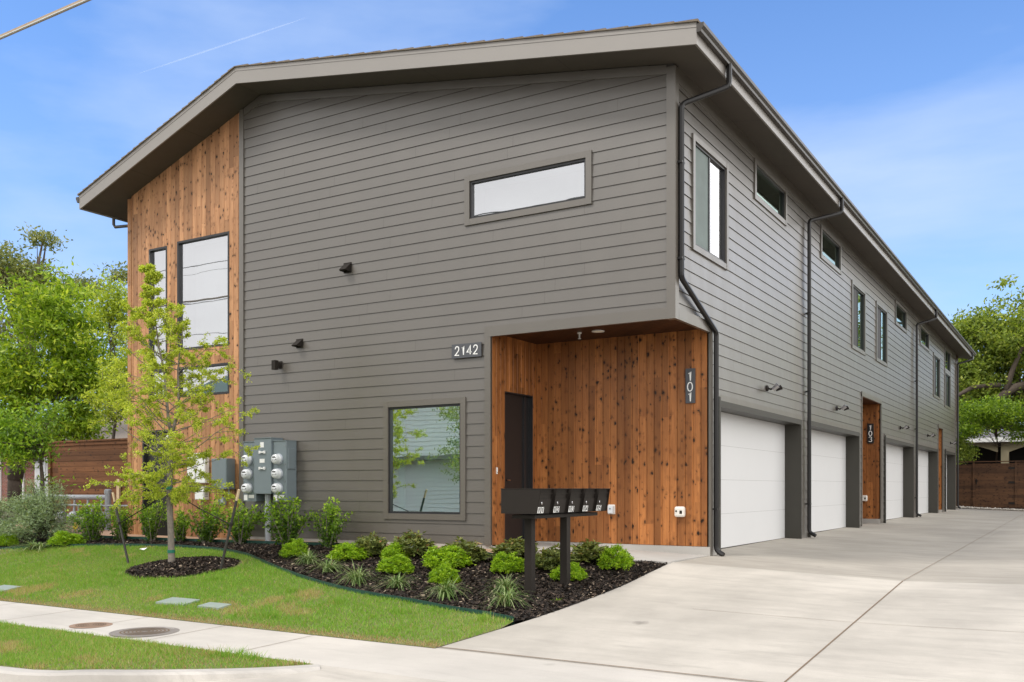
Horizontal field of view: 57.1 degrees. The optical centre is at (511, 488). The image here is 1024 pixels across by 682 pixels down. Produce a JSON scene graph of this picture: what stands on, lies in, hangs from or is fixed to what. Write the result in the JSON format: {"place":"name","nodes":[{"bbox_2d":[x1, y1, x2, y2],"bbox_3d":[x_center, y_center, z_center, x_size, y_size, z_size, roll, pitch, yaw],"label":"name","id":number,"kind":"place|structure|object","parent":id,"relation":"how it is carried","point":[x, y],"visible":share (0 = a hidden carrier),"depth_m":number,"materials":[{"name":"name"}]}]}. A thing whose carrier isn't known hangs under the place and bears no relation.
{"place":"outdoors","nodes":[
{"label":"outdoors","id":0,"kind":"place"},
{"bbox_2d":[0,0,90,39],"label":"overhead cable","id":1,"kind":"object","parent":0,"point":[48,14],"visible":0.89,"depth_m":10.82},
{"bbox_2d":[0,619,311,669],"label":"verge","id":2,"kind":"structure","parent":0,"point":[136,668],"depth_m":8.77,"materials":[{"name":"green plant"}]},
{"bbox_2d":[48,566,499,661],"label":"grass tufts","id":3,"kind":"object","parent":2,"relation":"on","point":[402,610],"visible":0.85,"depth_m":10.95,"materials":[{"name":"green plant"}]},
{"bbox_2d":[203,665,444,681],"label":"driveway entrance","id":4,"kind":"object","parent":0,"point":[328,674],"visible":0.95,"depth_m":8.18,"materials":[{"name":"concrete"}]},
{"bbox_2d":[0,601,735,681],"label":"sidewalk","id":5,"kind":"structure","parent":0,"point":[424,662],"depth_m":9.16,"materials":[{"name":"concrete"}]},
{"bbox_2d":[69,622,112,627],"bbox_3d":[-4.933,1.602,11.021,0.470,0.008,0.470,0,0,31],"label":"manhole cover","id":6,"kind":"object","parent":5,"relation":"on","point":[92,625],"visible":1,"depth_m":10.98,"materials":[{"name":"orange metal"}]},
{"bbox_2d":[109,627,179,636],"bbox_3d":[-4.106,1.602,10.515,0.740,0.008,0.740,0,0,31],"label":"manhole cover","id":7,"kind":"object","parent":5,"relation":"on","point":[143,631],"visible":1,"depth_m":10.49,"materials":[{"name":"grey metal"}]},
{"bbox_2d":[0,508,1018,669],"bbox_3d":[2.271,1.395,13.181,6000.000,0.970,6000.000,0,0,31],"label":"ground","id":8,"kind":"structure","parent":0,"point":[517,622],"depth_m":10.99,"materials":[{"name":"green plant"}]},
{"bbox_2d":[0,390,94,509],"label":"bushy tree","id":9,"kind":"object","parent":8,"relation":"on","point":[26,440],"visible":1,"depth_m":20.29,"materials":[{"name":"green plant"}]},
{"bbox_2d":[0,256,127,471],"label":"bright tree","id":10,"kind":"object","parent":8,"relation":"on","point":[69,369],"visible":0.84,"depth_m":26.43,"materials":[{"name":"green plant"}]},
{"bbox_2d":[0,222,127,512],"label":"old tree","id":11,"kind":"object","parent":8,"relation":"on","point":[14,483],"visible":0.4,"depth_m":37.73,"materials":[{"name":"green plant"}]},
{"bbox_2d":[0,413,127,506],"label":"brick house","id":12,"kind":"structure","parent":8,"relation":"on","point":[35,473],"depth_m":41.56,"materials":[{"name":"beige brick"}]},
{"bbox_2d":[35,458,47,499],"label":"window","id":13,"kind":"structure","parent":12,"relation":"in","point":[45,465],"depth_m":41.17,"materials":[{"name":"white plastic"}]},
{"bbox_2d":[24,489,127,529],"bbox_3d":[-9.704,0.530,21.584,5.200,1.020,0.317,0,0,31],"label":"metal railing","id":14,"kind":"object","parent":8,"relation":"on","point":[106,497],"visible":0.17,"depth_m":21.55,"materials":[{"name":"grey metal"}]},
{"bbox_2d":[48,438,127,525],"bbox_3d":[-9.499,-0.110,23.319,6.740,2.260,0.140,0,0,31],"label":"wooden fence","id":15,"kind":"object","parent":8,"relation":"on","point":[81,461],"visible":0.2,"depth_m":24.14,"materials":[{"name":"brown wood"}]},
{"bbox_2d":[64,265,127,438],"bbox_3d":[-10.592,-2.335,24.992,1.964,7.116,2.043,0,0,31],"label":"slender tree","id":16,"kind":"object","parent":8,"relation":"on","point":[112,314],"visible":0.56,"depth_m":24.83,"materials":[{"name":"green plant"}]},
{"bbox_2d":[112,492,166,563],"bbox_3d":[-6.144,0.669,15.559,1.495,1.274,0.060,0,0,31],"label":"tree stake","id":17,"kind":"object","parent":8,"relation":"on","point":[121,531],"visible":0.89,"depth_m":15.79,"materials":[{"name":"brown wood"}]},
{"bbox_2d":[0,664,319,681],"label":"curb","id":18,"kind":"structure","parent":8,"relation":"on","point":[10,674],"depth_m":8.32,"materials":[{"name":"concrete"}]},
{"bbox_2d":[156,597,198,605],"bbox_3d":[-4.392,1.501,12.367,0.540,0.086,0.280,0,0,31],"label":"utility lid","id":19,"kind":"object","parent":8,"relation":"on","point":[175,600],"visible":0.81,"depth_m":12.34,"materials":[{"name":"plastic"}]},
{"bbox_2d":[124,555,239,578],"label":"tree ring mulch","id":20,"kind":"object","parent":8,"relation":"on","point":[182,573],"visible":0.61,"depth_m":14.50,"materials":[{"name":"black wood"}]},
{"bbox_2d":[80,256,260,561],"bbox_3d":[-5.502,-1.235,15.140,2.679,5.050,2.458,0,0,-25],"label":"young tree","id":21,"kind":"object","parent":20,"relation":"on","point":[176,495],"visible":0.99,"depth_m":15.04,"materials":[{"name":"green plant"}]},
{"bbox_2d":[171,489,239,568],"bbox_3d":[-4.831,0.660,14.756,1.596,1.291,0.060,0,0,31],"label":"tree stake","id":22,"kind":"object","parent":20,"relation":"on","point":[230,527],"visible":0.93,"depth_m":14.46,"materials":[{"name":"brown wood"}]},
{"bbox_2d":[198,602,230,609],"bbox_3d":[-3.785,1.505,11.960,0.400,0.075,0.200,0,0,31],"label":"utility lid","id":23,"kind":"object","parent":8,"relation":"on","point":[211,605],"visible":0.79,"depth_m":11.92,"materials":[{"name":"grey concrete"}]},
{"bbox_2d":[13,524,492,552],"bbox_3d":[-5.285,0.990,20.953,17.000,0.121,6.620,0,0,31],"label":"mulch bed","id":24,"kind":"object","parent":8,"relation":"on","point":[106,532],"visible":0.04,"depth_m":19.00,"materials":[{"name":"black wood"}]},
{"bbox_2d":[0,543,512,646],"bbox_3d":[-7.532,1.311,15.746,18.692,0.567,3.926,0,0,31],"label":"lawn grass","id":25,"kind":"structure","parent":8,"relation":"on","point":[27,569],"depth_m":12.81,"materials":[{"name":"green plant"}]},
{"bbox_2d":[0,544,513,625],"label":"garden edging","id":26,"kind":"object","parent":8,"relation":"on","point":[473,611],"visible":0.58,"depth_m":12.56,"materials":[{"name":"green metal"}]},
{"bbox_2d":[34,533,495,555],"bbox_3d":[-7.013,1.021,18.317,16.801,0.183,0.328,0,0,31],"label":"garden edging","id":27,"kind":"object","parent":8,"relation":"on","point":[247,541],"visible":0.14,"depth_m":17.31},
{"bbox_2d":[0,536,666,620],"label":"bark mulch","id":28,"kind":"object","parent":8,"relation":"on","point":[470,580],"visible":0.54,"depth_m":12.59,"materials":[{"name":"black wood"}]},
{"bbox_2d":[0,533,18,546],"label":"lime shrub","id":29,"kind":"object","parent":28,"relation":"on","point":[12,539],"visible":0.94,"depth_m":18.78,"materials":[{"name":"green plant"}]},
{"bbox_2d":[0,484,27,536],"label":"feathery shrub","id":30,"kind":"object","parent":28,"relation":"on","point":[2,509],"visible":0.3,"depth_m":19.91,"materials":[{"name":"green plant"}]},
{"bbox_2d":[1,539,63,551],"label":"grass clump","id":31,"kind":"object","parent":28,"relation":"on","point":[34,545],"visible":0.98,"depth_m":18.02,"materials":[{"name":"green plant"}]},
{"bbox_2d":[0,477,83,541],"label":"feathery shrub","id":32,"kind":"object","parent":28,"relation":"on","point":[38,517],"visible":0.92,"depth_m":19.19,"materials":[{"name":"green plant"}]},
{"bbox_2d":[46,530,88,545],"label":"lime shrub","id":33,"kind":"object","parent":28,"relation":"on","point":[62,538],"visible":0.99,"depth_m":18.26,"materials":[{"name":"green plant"}]},
{"bbox_2d":[63,495,113,540],"bbox_3d":[-8.351,0.613,18.624,1.017,0.966,0.791,0,0,31],"label":"upright shrub","id":34,"kind":"object","parent":28,"relation":"on","point":[91,523],"visible":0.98,"depth_m":18.58,"materials":[{"name":"green plant"}]},
{"bbox_2d":[97,504,135,539],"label":"upright shrub","id":35,"kind":"object","parent":28,"relation":"on","point":[125,524],"visible":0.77,"depth_m":18.57,"materials":[{"name":"green plant"}]},
{"bbox_2d":[132,498,166,541],"bbox_3d":[-7.007,0.617,18.110,0.662,0.921,0.560,0,0,38],"label":"upright shrub","id":36,"kind":"object","parent":28,"relation":"on","point":[149,525],"visible":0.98,"depth_m":18.07,"materials":[{"name":"green plant"}]},
{"bbox_2d":[164,505,192,542],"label":"upright shrub","id":37,"kind":"object","parent":28,"relation":"on","point":[180,530],"visible":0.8,"depth_m":17.69,"materials":[{"name":"green plant"}]},
{"bbox_2d":[175,497,229,543],"bbox_3d":[-5.609,0.604,17.359,0.888,0.902,0.817,0,0,23],"label":"upright shrub","id":38,"kind":"object","parent":28,"relation":"on","point":[206,534],"visible":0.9,"depth_m":17.33,"materials":[{"name":"green plant"}]},
{"bbox_2d":[209,501,262,544],"bbox_3d":[-4.950,0.644,17.112,0.840,0.831,0.994,0,0,16],"label":"upright shrub","id":39,"kind":"object","parent":28,"relation":"on","point":[242,528],"visible":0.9,"depth_m":16.93,"materials":[{"name":"green plant"}]},
{"bbox_2d":[254,490,317,546],"bbox_3d":[-3.943,0.541,16.437,1.102,1.023,0.857,0,0,-13],"label":"upright shrub","id":40,"kind":"object","parent":28,"relation":"on","point":[283,534],"visible":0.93,"depth_m":16.31,"materials":[{"name":"green plant"}]},
{"bbox_2d":[278,538,308,557],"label":"lime shrub","id":41,"kind":"object","parent":28,"relation":"on","point":[292,548],"visible":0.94,"depth_m":15.09,"materials":[{"name":"green plant"}]},
{"bbox_2d":[286,550,325,564],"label":"grass clump","id":42,"kind":"object","parent":28,"relation":"on","point":[308,559],"visible":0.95,"depth_m":14.48,"materials":[{"name":"green plant"}]},
{"bbox_2d":[295,555,348,573],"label":"grass clump","id":43,"kind":"object","parent":28,"relation":"on","point":[330,566],"visible":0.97,"depth_m":13.71,"materials":[{"name":"green plant"}]},
{"bbox_2d":[308,497,352,547],"bbox_3d":[-3.110,0.592,15.850,0.724,0.914,0.786,0,0,1],"label":"upright shrub","id":44,"kind":"object","parent":28,"relation":"on","point":[330,531],"visible":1,"depth_m":15.79,"materials":[{"name":"green plant"}]},
{"bbox_2d":[326,542,371,560],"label":"lime shrub","id":45,"kind":"object","parent":28,"relation":"on","point":[346,549],"visible":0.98,"depth_m":14.47,"materials":[{"name":"green plant"}]},
{"bbox_2d":[330,561,375,587],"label":"grass clump","id":46,"kind":"object","parent":28,"relation":"on","point":[356,578],"visible":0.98,"depth_m":12.70,"materials":[{"name":"green plant"}]},
{"bbox_2d":[354,530,388,556],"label":"olive shrub","id":47,"kind":"object","parent":28,"relation":"on","point":[372,544],"visible":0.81,"depth_m":14.67,"materials":[{"name":"green plant"}]},
{"bbox_2d":[365,570,423,589],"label":"grass clump","id":48,"kind":"object","parent":28,"relation":"on","point":[398,582],"visible":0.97,"depth_m":12.31,"materials":[{"name":"green plant"}]},
{"bbox_2d":[375,553,414,574],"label":"lime shrub","id":49,"kind":"object","parent":28,"relation":"on","point":[402,562],"visible":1,"depth_m":13.16,"materials":[{"name":"green plant"}]},
{"bbox_2d":[379,542,412,558],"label":"lime shrub","id":50,"kind":"object","parent":28,"relation":"on","point":[389,550],"visible":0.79,"depth_m":14.32,"materials":[{"name":"green plant"}]},
{"bbox_2d":[387,529,435,556],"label":"olive shrub","id":51,"kind":"object","parent":28,"relation":"on","point":[416,543],"visible":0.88,"depth_m":14.42,"materials":[{"name":"green plant"}]},
{"bbox_2d":[427,561,461,584],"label":"lime shrub","id":52,"kind":"object","parent":28,"relation":"on","point":[443,572],"visible":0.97,"depth_m":12.34,"materials":[{"name":"green plant"}]},
{"bbox_2d":[420,545,475,568],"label":"lime shrub","id":53,"kind":"object","parent":28,"relation":"on","point":[456,559],"visible":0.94,"depth_m":13.33,"materials":[{"name":"green plant"}]},
{"bbox_2d":[416,577,482,600],"bbox_3d":[-0.757,1.213,11.603,0.912,0.272,0.838,0,0,-30],"label":"grass clump","id":54,"kind":"object","parent":28,"relation":"on","point":[447,591],"visible":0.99,"depth_m":11.53,"materials":[{"name":"green plant"}]},
{"bbox_2d":[439,536,492,561],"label":"olive shrub","id":55,"kind":"object","parent":28,"relation":"on","point":[476,551],"visible":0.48,"depth_m":13.68,"materials":[{"name":"green plant"}]},
{"bbox_2d":[479,573,523,595],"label":"grass clump","id":56,"kind":"object","parent":28,"relation":"on","point":[508,584],"visible":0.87,"depth_m":11.68,"materials":[{"name":"green plant"}]},
{"bbox_2d":[489,551,523,573],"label":"lime shrub","id":57,"kind":"object","parent":28,"relation":"on","point":[509,563],"visible":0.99,"depth_m":12.80,"materials":[{"name":"green plant"}]},
{"bbox_2d":[477,585,540,608],"bbox_3d":[-0.058,1.233,10.973,0.795,0.285,0.779,0,0,-18],"label":"grass clump","id":58,"kind":"object","parent":28,"relation":"on","point":[504,598],"visible":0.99,"depth_m":10.93,"materials":[{"name":"green plant"}]},
{"bbox_2d":[487,536,539,559],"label":"olive shrub","id":59,"kind":"object","parent":28,"relation":"on","point":[515,545],"visible":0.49,"depth_m":13.63,"materials":[{"name":"green plant"}]},
{"bbox_2d":[512,512,597,594],"bbox_3d":[0.576,0.866,12.019,0.320,1.093,1.690,0,0,31],"label":"mailbox stand","id":60,"kind":"object","parent":28,"relation":"on","point":[529,553],"visible":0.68,"depth_m":11.55,"materials":[{"name":"black metal"}]},
{"bbox_2d":[501,488,554,513],"bbox_3d":[0.192,0.153,11.369,0.560,0.303,0.348,0,0,31],"label":"mailbox","id":61,"kind":"object","parent":60,"relation":"on","point":[526,500],"visible":1,"depth_m":11.24,"materials":[{"name":"black metal"}]},
{"bbox_2d":[551,488,569,512],"bbox_3d":[0.395,0.153,11.701,0.560,0.303,0.348,0,0,31],"label":"mailbox","id":62,"kind":"object","parent":60,"relation":"on","point":[560,500],"visible":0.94,"depth_m":11.59,"materials":[{"name":"black metal"}]},
{"bbox_2d":[566,488,583,512],"bbox_3d":[0.597,0.153,12.033,0.560,0.303,0.348,0,0,31],"label":"mailbox","id":63,"kind":"object","parent":60,"relation":"on","point":[575,497],"visible":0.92,"depth_m":11.92,"materials":[{"name":"black metal"}]},
{"bbox_2d":[580,488,597,511],"bbox_3d":[0.800,0.153,12.365,0.560,0.303,0.348,0,0,31],"label":"mailbox","id":64,"kind":"object","parent":60,"relation":"on","point":[588,499],"visible":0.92,"depth_m":12.25,"materials":[{"name":"black metal"}]},
{"bbox_2d":[594,488,610,510],"bbox_3d":[1.003,0.153,12.697,0.560,0.303,0.348,0,0,31],"label":"mailbox","id":65,"kind":"object","parent":60,"relation":"on","point":[602,499],"visible":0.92,"depth_m":12.59,"materials":[{"name":"black metal"}]},
{"bbox_2d":[535,543,579,570],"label":"olive shrub","id":66,"kind":"object","parent":28,"relation":"on","point":[547,558],"visible":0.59,"depth_m":12.84,"materials":[{"name":"green plant"}]},
{"bbox_2d":[548,562,587,580],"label":"lime shrub","id":67,"kind":"object","parent":28,"relation":"on","point":[577,572],"visible":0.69,"depth_m":12.14,"materials":[{"name":"green plant"}]},
{"bbox_2d":[570,538,617,561],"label":"olive shrub","id":68,"kind":"object","parent":28,"relation":"on","point":[586,551],"visible":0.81,"depth_m":13.26,"materials":[{"name":"green plant"}]},
{"bbox_2d":[597,543,634,570],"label":"lime shrub","id":69,"kind":"object","parent":28,"relation":"on","point":[622,557],"visible":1,"depth_m":12.71,"materials":[{"name":"green plant"}]},
{"bbox_2d":[76,18,975,555],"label":"apartment building","id":70,"kind":"structure","parent":8,"relation":"on","point":[664,206],"depth_m":15.82,"materials":[{"name":"paint"}]},
{"bbox_2d":[142,430,172,535],"bbox_3d":[-7.106,-0.105,18.960,0.910,2.130,0.120,0,0,31],"label":"door","id":71,"kind":"structure","parent":70,"relation":"in","point":[147,457],"depth_m":19.04,"materials":[{"name":"black metal"}]},
{"bbox_2d":[149,246,166,396],"bbox_3d":[-7.101,-3.330,18.960,0.560,3.020,0.096,0,0,31],"label":"window","id":72,"kind":"structure","parent":70,"relation":"in","point":[158,256],"depth_m":18.96,"materials":[{"name":"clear glass"}]},
{"bbox_2d":[196,453,208,482],"bbox_3d":[-5.970,-0.390,18.145,0.260,0.580,0.106,0,0,31],"label":"cable box","id":73,"kind":"object","parent":70,"relation":"attached to","point":[205,467],"visible":0.45,"depth_m":18.08,"materials":[{"name":"white plastic"}]},
{"bbox_2d":[177,231,228,348],"bbox_3d":[-5.975,-3.800,18.271,1.480,2.160,0.096,0,0,31],"label":"window","id":74,"kind":"structure","parent":70,"relation":"in","point":[202,262],"depth_m":18.28,"materials":[{"name":"white glass"}]},
{"bbox_2d":[179,362,228,396],"bbox_3d":[-5.975,-2.095,18.271,1.480,0.590,0.096,0,0,31],"label":"window","id":75,"kind":"structure","parent":70,"relation":"in","point":[221,387],"depth_m":18.12,"materials":[{"name":"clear glass"}]},
{"bbox_2d":[212,458,234,497],"bbox_3d":[-5.457,-0.186,17.767,0.410,0.747,0.216,0,0,31],"label":"electric box","id":76,"kind":"object","parent":70,"relation":"attached to","point":[223,469],"visible":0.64,"depth_m":17.66,"materials":[{"name":"grey metal"}]},
{"bbox_2d":[241,437,295,540],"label":"meter bank","id":77,"kind":"structure","parent":70,"relation":"attached to","point":[268,470],"depth_m":16.89,"materials":[{"name":"grey metal"}]},
{"bbox_2d":[383,397,465,520],"bbox_3d":[-1.427,-0.470,15.473,1.670,1.970,0.126,0,0,31],"label":"window","id":78,"kind":"structure","parent":70,"relation":"in","point":[424,441],"depth_m":15.47,"materials":[{"name":"glass"}]},
{"bbox_2d":[452,342,481,358],"bbox_3d":[-0.725,-2.192,14.966,0.565,0.225,0.019,0,0,31],"label":"number sign","id":79,"kind":"object","parent":70,"relation":"attached to","point":[466,350],"visible":1,"depth_m":14.96,"materials":[{"name":"grey metal"}]},
{"bbox_2d":[505,391,532,542],"bbox_3d":[0.068,-0.330,15.524,0.118,2.460,0.900,0,0,31],"label":"door","id":80,"kind":"structure","parent":70,"relation":"in","point":[518,407],"depth_m":15.60,"materials":[{"name":"black wood"}]},
{"bbox_2d":[464,150,591,225],"bbox_3d":[0.233,-4.580,14.458,2.260,0.790,0.126,0,0,31],"label":"window","id":81,"kind":"structure","parent":70,"relation":"in","point":[565,181],"depth_m":14.42,"materials":[{"name":"glass"}]},
{"bbox_2d":[685,368,695,402],"bbox_3d":[2.758,-1.583,14.533,0.150,0.535,0.040,0,0,31],"label":"number sign","id":82,"kind":"object","parent":70,"relation":"attached to","point":[690,385],"visible":1,"depth_m":14.51,"materials":[{"name":"grey metal"}]},
{"bbox_2d":[691,133,728,270],"bbox_3d":[3.012,-4.345,14.445,0.126,1.700,1.580,0,0,31],"label":"window","id":83,"kind":"structure","parent":70,"relation":"in","point":[710,173],"depth_m":14.43,"materials":[{"name":"glass"}]},
{"bbox_2d":[721,412,784,548],"bbox_3d":[4.227,-0.121,17.013,0.060,2.336,4.940,0,0,31],"label":"garage door","id":84,"kind":"structure","parent":70,"relation":"in","point":[752,450],"depth_m":17.21,"materials":[{"name":"white metal"}]},
{"bbox_2d":[753,157,786,225],"bbox_3d":[4.540,-5.380,17.290,0.486,0.710,2.030,0,0,31],"label":"window","id":85,"kind":"structure","parent":70,"relation":"in","point":[769,192],"depth_m":17.62,"materials":[{"name":"glass"}]},
{"bbox_2d":[811,429,845,532],"bbox_3d":[7.177,-0.145,21.838,0.060,2.349,4.950,0,0,31],"label":"garage door","id":86,"kind":"structure","parent":70,"relation":"in","point":[828,451],"depth_m":22.25,"materials":[{"name":"white metal"}]},
{"bbox_2d":[820,224,841,274],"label":"window","id":87,"kind":"structure","parent":70,"relation":"in","point":[830,247],"depth_m":21.27,"materials":[{"name":"glass"}]},
{"bbox_2d":[851,280,865,355],"bbox_3d":[8.721,-4.280,23.783,0.126,1.670,1.630,0,0,31],"label":"window","id":88,"kind":"structure","parent":70,"relation":"in","point":[858,296],"depth_m":23.97,"materials":[{"name":"glass"}]},
{"bbox_2d":[876,300,887,366],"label":"window","id":89,"kind":"structure","parent":70,"relation":"in","point":[881,312],"depth_m":26.65,"materials":[{"name":"glass"}]},
{"bbox_2d":[886,444,902,519],"bbox_3d":[11.678,-0.183,29.201,0.060,2.373,5.150,0,0,31],"label":"garage door","id":90,"kind":"structure","parent":70,"relation":"in","point":[894,454],"depth_m":30.00,"materials":[{"name":"white metal"}]},
{"bbox_2d":[895,299,906,332],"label":"window","id":91,"kind":"structure","parent":70,"relation":"in","point":[900,312],"depth_m":29.31,"materials":[{"name":"glass"}]},
{"bbox_2d":[918,450,927,513],"bbox_3d":[14.756,-0.212,34.234,0.060,2.395,5.050,0,0,31],"label":"garage door","id":92,"kind":"structure","parent":70,"relation":"in","point":[922,455],"depth_m":35.10,"materials":[{"name":"white metal"}]},
{"bbox_2d":[919,324,928,351],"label":"window","id":93,"kind":"structure","parent":70,"relation":"in","point":[924,334],"depth_m":33.50,"materials":[{"name":"glass"}]},
{"bbox_2d":[933,352,939,399],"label":"window","id":94,"kind":"structure","parent":70,"relation":"in","point":[936,359],"depth_m":36.39,"materials":[{"name":"glass"}]},
{"bbox_2d":[944,370,950,409],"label":"window","id":95,"kind":"structure","parent":70,"relation":"in","point":[947,377],"depth_m":39.26,"materials":[{"name":"glass"}]},
{"bbox_2d":[944,347,950,374],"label":"window","id":96,"kind":"structure","parent":70,"relation":"in","point":[947,354],"depth_m":39.23,"materials":[{"name":"glass"}]},
{"bbox_2d":[491,542,707,566],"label":"porch slab","id":97,"kind":"structure","parent":8,"relation":"on","point":[660,557],"depth_m":14.14,"materials":[{"name":"concrete"}]},
{"bbox_2d":[956,437,981,464],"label":"shrub","id":98,"kind":"object","parent":8,"relation":"on","point":[968,452],"visible":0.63,"depth_m":47.22,"materials":[{"name":"green plant"}]},
{"bbox_2d":[948,274,1023,430],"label":"live oak","id":99,"kind":"object","parent":8,"relation":"on","point":[994,366],"visible":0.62,"depth_m":60.62,"materials":[{"name":"green plant"}]},
{"bbox_2d":[956,461,1023,508],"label":"fence","id":100,"kind":"object","parent":8,"relation":"on","point":[996,485],"visible":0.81,"depth_m":43.24,"materials":[{"name":"brown wood"}]},
{"bbox_2d":[959,392,1023,462],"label":"tree","id":101,"kind":"object","parent":8,"relation":"on","point":[1003,411],"visible":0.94,"depth_m":46.67,"materials":[{"name":"green plant"}]},
{"bbox_2d":[961,431,1023,464],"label":"porch house","id":102,"kind":"structure","parent":8,"relation":"on","point":[1012,452],"depth_m":51.86,"materials":[{"name":"white plastic"}]},
{"bbox_2d":[0,0,1023,429],"label":"sky","id":103,"kind":"structure","parent":0,"point":[914,109],"materials":[{"name":"blue"}]},
{"bbox_2d":[435,562,1023,681],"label":"driveway apron","id":104,"kind":"object","parent":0,"point":[659,619],"visible":0.97,"depth_m":9.45,"materials":[{"name":"concrete"}]},
{"bbox_2d":[436,516,1018,681],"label":"driveway joints","id":105,"kind":"object","parent":104,"relation":"on","point":[749,613],"visible":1,"depth_m":8.87,"materials":[{"name":"grey concrete"}]},
{"bbox_2d":[678,508,1023,584],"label":"driveway court","id":106,"kind":"object","parent":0,"point":[901,549],"visible":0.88,"depth_m":16.13,"materials":[{"name":"concrete"}]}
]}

